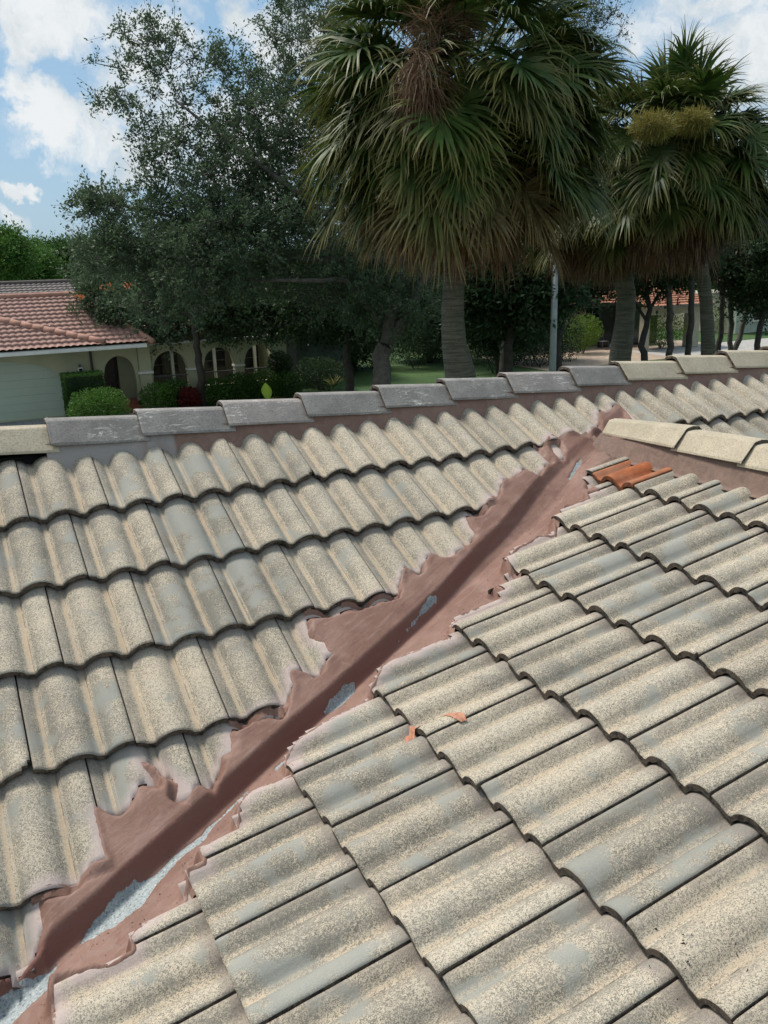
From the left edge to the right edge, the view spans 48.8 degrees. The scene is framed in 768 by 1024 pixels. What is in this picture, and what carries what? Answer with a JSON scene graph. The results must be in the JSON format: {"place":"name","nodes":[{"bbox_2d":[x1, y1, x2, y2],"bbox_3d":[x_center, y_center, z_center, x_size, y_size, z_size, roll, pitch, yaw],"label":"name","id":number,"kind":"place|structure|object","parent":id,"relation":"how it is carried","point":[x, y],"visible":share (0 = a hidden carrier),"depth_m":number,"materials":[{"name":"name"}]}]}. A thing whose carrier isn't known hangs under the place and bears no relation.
{"place":"outdoors","nodes":[
{"label":"outdoors","id":0,"kind":"place"},
{"bbox_2d":[0,411,132,425],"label":"driveway","id":1,"kind":"structure","parent":0,"point":[32,422],"depth_m":30.99,"materials":[{"name":"grey concrete"}]},
{"bbox_2d":[0,0,767,267],"label":"sky","id":2,"kind":"structure","parent":0,"point":[48,131],"materials":[{"name":"blue"}]},
{"bbox_2d":[164,283,767,407],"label":"ground","id":3,"kind":"structure","parent":0,"point":[430,372],"depth_m":41.56,"materials":[{"name":"green plant"}]},
{"bbox_2d":[0,214,53,280],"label":"distant tree","id":4,"kind":"object","parent":3,"relation":"on","point":[16,254],"visible":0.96,"depth_m":65.31,"materials":[{"name":"green plant"}]},
{"bbox_2d":[22,230,52,244],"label":"distant tree","id":5,"kind":"object","parent":3,"relation":"on","point":[36,241],"visible":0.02,"depth_m":94.82,"materials":[{"name":"green plant"}]},
{"bbox_2d":[11,230,67,280],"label":"distant tree","id":6,"kind":"object","parent":3,"relation":"on","point":[50,272],"visible":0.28,"depth_m":71.34,"materials":[{"name":"green plant"}]},
{"bbox_2d":[0,279,99,298],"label":"grey roof house","id":7,"kind":"structure","parent":3,"relation":"on","point":[31,286],"depth_m":42.26,"materials":[{"name":"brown tile"}]},
{"bbox_2d":[30,227,101,278],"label":"distant tree","id":8,"kind":"object","parent":3,"relation":"on","point":[58,244],"visible":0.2,"depth_m":78.89,"materials":[{"name":"green plant"}]},
{"bbox_2d":[58,369,108,416],"bbox_3d":[-11.054,-4.279,31.229,1.545,1.859,1.199,-10,18,-25],"label":"clipped hedge","id":9,"kind":"object","parent":3,"relation":"on","point":[72,382],"visible":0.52,"depth_m":30.71,"materials":[{"name":"green plant"}]},
{"bbox_2d":[66,386,131,416],"bbox_3d":[-10.158,-3.702,30.103,2.309,1.537,1.960,-10,18,-25],"label":"round shrub","id":10,"kind":"object","parent":3,"relation":"on","point":[91,406],"visible":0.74,"depth_m":29.78,"materials":[{"name":"green plant"}]},
{"bbox_2d":[72,225,127,280],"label":"distant tree","id":11,"kind":"object","parent":3,"relation":"on","point":[100,242],"visible":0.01,"depth_m":89.19,"materials":[{"name":"green plant"}]},
{"bbox_2d":[0,291,296,422],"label":"stucco house","id":12,"kind":"structure","parent":3,"relation":"on","point":[45,340],"depth_m":32.33,"materials":[{"name":"beige paint"}]},
{"bbox_2d":[0,362,65,421],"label":"garage door","id":13,"kind":"structure","parent":12,"relation":"in","point":[27,391],"depth_m":31.49,"materials":[{"name":"green paint"}]},
{"bbox_2d":[104,357,119,396],"bbox_3d":[-11.031,-5.439,33.832,0.700,1.800,0.120,-10,18,-25],"label":"door","id":14,"kind":"structure","parent":12,"relation":"in","point":[110,373],"depth_m":33.87,"materials":[{"name":"brown wood"}]},
{"bbox_2d":[153,351,181,375],"bbox_3d":[-9.384,-6.516,36.203,1.300,1.390,0.120,-10,18,-25],"label":"window","id":15,"kind":"structure","parent":12,"relation":"in","point":[162,367],"depth_m":36.31,"materials":[{"name":"black glass"}]},
{"bbox_2d":[204,347,228,371],"bbox_3d":[-7.516,-6.839,37.106,1.300,1.390,0.120,-10,18,-25],"label":"window","id":16,"kind":"structure","parent":12,"relation":"in","point":[221,362],"depth_m":37.26,"materials":[{"name":"black glass"}]},
{"bbox_2d":[244,345,259,368],"bbox_3d":[-5.826,-7.132,37.923,1.300,1.390,0.120,-10,18,-25],"label":"window","id":17,"kind":"structure","parent":12,"relation":"in","point":[248,362],"depth_m":37.95,"materials":[{"name":"black glass"}]},
{"bbox_2d":[138,381,177,407],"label":"flowerbed shrub","id":18,"kind":"object","parent":3,"relation":"on","point":[147,397],"visible":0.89,"depth_m":32.28,"materials":[{"name":"green plant"}]},
{"bbox_2d":[162,377,191,407],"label":"flowerbed shrub","id":19,"kind":"object","parent":3,"relation":"on","point":[178,382],"visible":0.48,"depth_m":32.66,"materials":[{"name":"green plant"}]},
{"bbox_2d":[56,210,319,406],"bbox_3d":[-7.040,-8.231,33.410,11.501,7.787,4.916,-2,16,-1],"label":"street tree","id":20,"kind":"object","parent":3,"relation":"on","point":[239,323],"visible":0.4,"depth_m":32.64,"materials":[{"name":"green plant"}]},
{"bbox_2d":[74,282,130,299],"bbox_3d":[-9.740,-7.756,29.624,2.195,0.561,0.312,-10,18,-25],"label":"orange blossom cluster","id":21,"kind":"object","parent":20,"relation":"attached to","point":[81,297],"visible":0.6,"depth_m":29.52,"materials":[{"name":"orange plant"}]},
{"bbox_2d":[176,386,202,406],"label":"flowerbed shrub","id":22,"kind":"object","parent":3,"relation":"on","point":[187,396],"visible":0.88,"depth_m":32.34,"materials":[{"name":"red plant"}]},
{"bbox_2d":[196,377,235,405],"bbox_3d":[-6.685,-4.759,33.645,1.740,1.256,1.361,-10,18,-25],"label":"flowerbed shrub","id":23,"kind":"object","parent":3,"relation":"on","point":[215,393],"visible":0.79,"depth_m":33.45,"materials":[{"name":"green plant"}]},
{"bbox_2d":[219,372,259,399],"bbox_3d":[-5.858,-4.995,34.139,1.739,1.320,1.333,-10,18,-25],"label":"flowerbed shrub","id":24,"kind":"object","parent":3,"relation":"on","point":[239,395],"visible":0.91,"depth_m":33.94,"materials":[{"name":"green plant"}]},
{"bbox_2d":[46,0,471,384],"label":"live oak","id":25,"kind":"object","parent":3,"relation":"on","point":[211,213],"visible":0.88,"depth_m":22.76,"materials":[{"name":"green plant"}]},
{"bbox_2d":[243,368,282,398],"bbox_3d":[-4.966,-5.156,34.566,1.708,1.422,1.306,-10,18,-25],"label":"flowerbed shrub","id":26,"kind":"object","parent":3,"relation":"on","point":[257,375],"visible":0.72,"depth_m":34.37,"materials":[{"name":"green plant"}]},
{"bbox_2d":[261,383,271,398],"bbox_3d":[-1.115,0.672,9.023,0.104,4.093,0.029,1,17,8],"label":"leaf sprout","id":27,"kind":"object","parent":3,"relation":"on","point":[266,390],"visible":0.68,"depth_m":8.47,"materials":[{"name":"green plant"}]},
{"bbox_2d":[266,349,292,394],"bbox_3d":[-4.348,-5.843,35.417,1.148,1.891,1.367,-10,18,-25],"label":"flowerbed shrub","id":28,"kind":"object","parent":3,"relation":"on","point":[287,360],"visible":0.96,"depth_m":35.08,"materials":[{"name":"green plant"}]},
{"bbox_2d":[269,370,306,397],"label":"flowerbed shrub","id":29,"kind":"object","parent":3,"relation":"on","point":[287,380],"visible":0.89,"depth_m":34.88,"materials":[{"name":"green plant"}]},
{"bbox_2d":[256,273,342,375],"bbox_3d":[-4.004,-9.301,40.190,7.291,5.861,6.520,-10,18,-25],"label":"shade tree","id":30,"kind":"object","parent":3,"relation":"on","point":[318,338],"visible":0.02,"depth_m":39.01,"materials":[{"name":"green plant"}]},
{"bbox_2d":[292,356,345,390],"bbox_3d":[-2.717,-5.965,36.469,2.542,1.591,2.163,-10,18,-25],"label":"garden shrub","id":31,"kind":"object","parent":3,"relation":"on","point":[321,371],"visible":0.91,"depth_m":36.14,"materials":[{"name":"green plant"}]},
{"bbox_2d":[296,330,345,378],"bbox_3d":[-3.582,-7.419,39.922,4.200,2.320,0.300,-10,18,-25],"label":"hedge","id":32,"kind":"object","parent":3,"relation":"on","point":[314,350],"depth_m":39.98,"materials":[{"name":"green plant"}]},
{"bbox_2d":[325,373,342,386],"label":"spiky plant","id":33,"kind":"object","parent":3,"relation":"on","point":[332,383],"visible":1,"depth_m":34.58,"materials":[{"name":"green plant"}]},
{"bbox_2d":[249,229,440,390],"bbox_3d":[-1.178,-7.398,31.279,7.221,7.071,6.599,6,18,26],"label":"shade tree","id":34,"kind":"object","parent":3,"relation":"on","point":[348,348],"visible":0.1,"depth_m":30.48,"materials":[{"name":"green plant"}]},
{"bbox_2d":[321,330,378,365],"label":"garden shrub","id":35,"kind":"object","parent":3,"relation":"on","point":[365,350],"visible":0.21,"depth_m":41.01,"materials":[{"name":"green plant"}]},
{"bbox_2d":[351,337,377,370],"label":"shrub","id":36,"kind":"object","parent":3,"relation":"on","point":[362,358],"visible":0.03,"depth_m":42.43,"materials":[{"name":"green plant"}]},
{"bbox_2d":[352,340,399,369],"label":"garden shrub","id":37,"kind":"object","parent":3,"relation":"on","point":[367,366],"visible":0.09,"depth_m":43.79,"materials":[{"name":"green plant"}]},
{"bbox_2d":[0,346,767,1023],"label":"tiled roof house","id":38,"kind":"structure","parent":3,"relation":"on","point":[528,784],"depth_m":2.73,"materials":[{"name":"tile"}]},
{"bbox_2d":[38,440,747,1023],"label":"debris","id":39,"kind":"object","parent":38,"relation":"on","point":[654,928],"visible":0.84,"depth_m":2.19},
{"bbox_2d":[62,237,725,290],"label":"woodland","id":40,"kind":"object","parent":3,"relation":"on","point":[256,237],"depth_m":103.04,"materials":[{"name":"green plant"}]},
{"bbox_2d":[390,325,442,368],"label":"garden shrub","id":41,"kind":"object","parent":3,"relation":"on","point":[414,351],"visible":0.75,"depth_m":42.63,"materials":[{"name":"green plant"}]},
{"bbox_2d":[394,293,442,363],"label":"shade tree","id":42,"kind":"object","parent":3,"relation":"on","point":[429,334],"visible":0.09,"depth_m":44.74,"materials":[{"name":"green plant"}]},
{"bbox_2d":[410,337,442,359],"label":"garden shrub","id":43,"kind":"object","parent":3,"relation":"on","point":[433,356],"visible":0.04,"depth_m":46.44,"materials":[{"name":"green plant"}]},
{"bbox_2d":[258,0,645,372],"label":"feathery tree","id":44,"kind":"object","parent":3,"relation":"on","point":[598,13],"visible":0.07,"depth_m":29.80,"materials":[{"name":"green plant"}]},
{"bbox_2d":[285,0,646,377],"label":"fan palm","id":45,"kind":"object","parent":3,"relation":"on","point":[468,163],"visible":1,"depth_m":12.05,"materials":[{"name":"green plant"}]},
{"bbox_2d":[468,344,492,364],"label":"garden shrub","id":46,"kind":"object","parent":3,"relation":"on","point":[479,357],"visible":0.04,"depth_m":44.45,"materials":[{"name":"green plant"}]},
{"bbox_2d":[431,314,549,375],"bbox_3d":[4.822,-7.740,34.088,5.659,5.809,5.765,-10,18,-25],"label":"shade tree","id":47,"kind":"object","parent":3,"relation":"on","point":[481,344],"visible":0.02,"depth_m":33.45,"materials":[{"name":"green plant"}]},
{"bbox_2d":[468,343,521,372],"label":"garden shrub","id":48,"kind":"object","parent":3,"relation":"on","point":[487,361],"visible":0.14,"depth_m":40.17,"materials":[{"name":"green plant"}]},
{"bbox_2d":[418,242,609,371],"bbox_3d":[4.266,-6.453,27.180,6.723,7.255,6.055,-1,16,3],"label":"shade tree","id":49,"kind":"object","parent":3,"relation":"on","point":[517,308],"visible":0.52,"depth_m":25.73,"materials":[{"name":"green plant"}]},
{"bbox_2d":[513,340,536,365],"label":"garden shrub","id":50,"kind":"object","parent":3,"relation":"on","point":[516,362],"visible":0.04,"depth_m":43.17,"materials":[{"name":"green plant"}]},
{"bbox_2d":[517,327,568,366],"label":"garden shrub","id":51,"kind":"object","parent":3,"relation":"on","point":[545,354],"visible":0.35,"depth_m":42.48,"materials":[{"name":"green plant"}]},
{"bbox_2d":[549,256,557,371],"bbox_3d":[5.137,-5.369,25.653,0.344,5.926,0.353,-10,18,-25],"label":"street lamp post","id":52,"kind":"object","parent":3,"relation":"on","point":[553,344],"visible":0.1,"depth_m":25.52,"materials":[{"name":"metal"}]},
{"bbox_2d":[544,309,584,361],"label":"garden shrub","id":53,"kind":"object","parent":3,"relation":"on","point":[572,338],"visible":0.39,"depth_m":44.16,"materials":[{"name":"green plant"}]},
{"bbox_2d":[441,285,714,355],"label":"cream patio house","id":54,"kind":"structure","parent":3,"relation":"on","point":[608,321],"depth_m":49.78,"materials":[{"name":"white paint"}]},
{"bbox_2d":[584,307,598,333],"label":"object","id":55,"kind":"structure","parent":54,"relation":"in","point":[592,312],"depth_m":51.13,"materials":[{"name":"green plant"}]},
{"bbox_2d":[521,138,680,363],"bbox_3d":[4.657,-4.159,18.384,3.774,7.736,3.820,-10,18,-25],"label":"fan palm","id":56,"kind":"object","parent":3,"relation":"on","point":[584,258],"visible":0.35,"depth_m":17.57,"materials":[{"name":"green plant"}]},
{"bbox_2d":[556,269,647,371],"bbox_3d":[6.688,-8.696,33.281,6.778,7.994,6.920,-10,18,-25],"label":"shade tree","id":57,"kind":"object","parent":3,"relation":"on","point":[599,292],"visible":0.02,"depth_m":32.78,"materials":[{"name":"green plant"}]},
{"bbox_2d":[570,14,767,354],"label":"fan palm","id":58,"kind":"object","parent":3,"relation":"on","point":[719,188],"visible":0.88,"depth_m":15.38,"materials":[{"name":"green plant"}]},
{"bbox_2d":[645,267,693,355],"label":"slender tree","id":59,"kind":"object","parent":3,"relation":"on","point":[669,327],"visible":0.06,"depth_m":35.40,"materials":[{"name":"brown plant"}]},
{"bbox_2d":[606,237,744,360],"bbox_3d":[11.005,-9.857,36.195,7.917,8.308,7.536,-10,18,-25],"label":"shade tree","id":60,"kind":"object","parent":3,"relation":"on","point":[643,292],"visible":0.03,"depth_m":35.80,"materials":[{"name":"green plant"}]},
{"bbox_2d":[681,247,735,354],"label":"slender tree","id":61,"kind":"object","parent":3,"relation":"on","point":[689,334],"visible":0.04,"depth_m":34.57,"materials":[{"name":"brown plant"}]},
{"bbox_2d":[657,279,767,333],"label":"pale green house","id":62,"kind":"structure","parent":3,"relation":"on","point":[749,328],"depth_m":56.85,"materials":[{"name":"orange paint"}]},
{"bbox_2d":[752,308,767,321],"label":"window","id":63,"kind":"structure","parent":62,"relation":"in","point":[754,320],"depth_m":56.65,"materials":[{"name":"grey glass"}]},
{"bbox_2d":[713,303,727,332],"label":"garden shrub","id":64,"kind":"object","parent":3,"relation":"on","point":[716,321],"visible":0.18,"depth_m":56.99,"materials":[{"name":"green plant"}]},
{"bbox_2d":[709,248,753,351],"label":"slender tree","id":65,"kind":"object","parent":3,"relation":"on","point":[721,323],"visible":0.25,"depth_m":37.90,"materials":[{"name":"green plant"}]},
{"bbox_2d":[711,281,752,349],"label":"slender tree","id":66,"kind":"object","parent":3,"relation":"on","point":[730,333],"visible":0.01,"depth_m":40.00,"materials":[{"name":"brown plant"}]},
{"bbox_2d":[710,186,767,349],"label":"shade tree","id":67,"kind":"object","parent":3,"relation":"on","point":[745,293],"visible":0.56,"depth_m":37.26,"materials":[{"name":"green plant"}]},
{"bbox_2d":[733,311,747,349],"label":"slender tree","id":68,"kind":"object","parent":3,"relation":"on","point":[739,337],"depth_m":41.72,"materials":[{"name":"grey plant"}]},
{"bbox_2d":[478,340,700,370],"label":"patio","id":69,"kind":"structure","parent":0,"point":[593,356],"depth_m":45.58,"materials":[{"name":"beige concrete"}]},
{"bbox_2d":[563,313,603,352],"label":"garden shrub","id":70,"kind":"object","parent":69,"relation":"on","point":[589,334],"visible":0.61,"depth_m":47.12,"materials":[{"name":"green plant"}]},
{"bbox_2d":[597,333,608,345],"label":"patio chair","id":71,"kind":"object","parent":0,"point":[603,339],"visible":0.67,"depth_m":49.41,"materials":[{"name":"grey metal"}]},
{"bbox_2d":[632,338,767,355],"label":"pavement","id":72,"kind":"structure","parent":0,"point":[743,345],"depth_m":48.24,"materials":[{"name":"grey concrete"}]},
{"bbox_2d":[639,311,686,348],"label":"garden shrub","id":73,"kind":"object","parent":72,"relation":"on","point":[661,329],"visible":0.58,"depth_m":48.43,"materials":[{"name":"green plant"}]}
]}

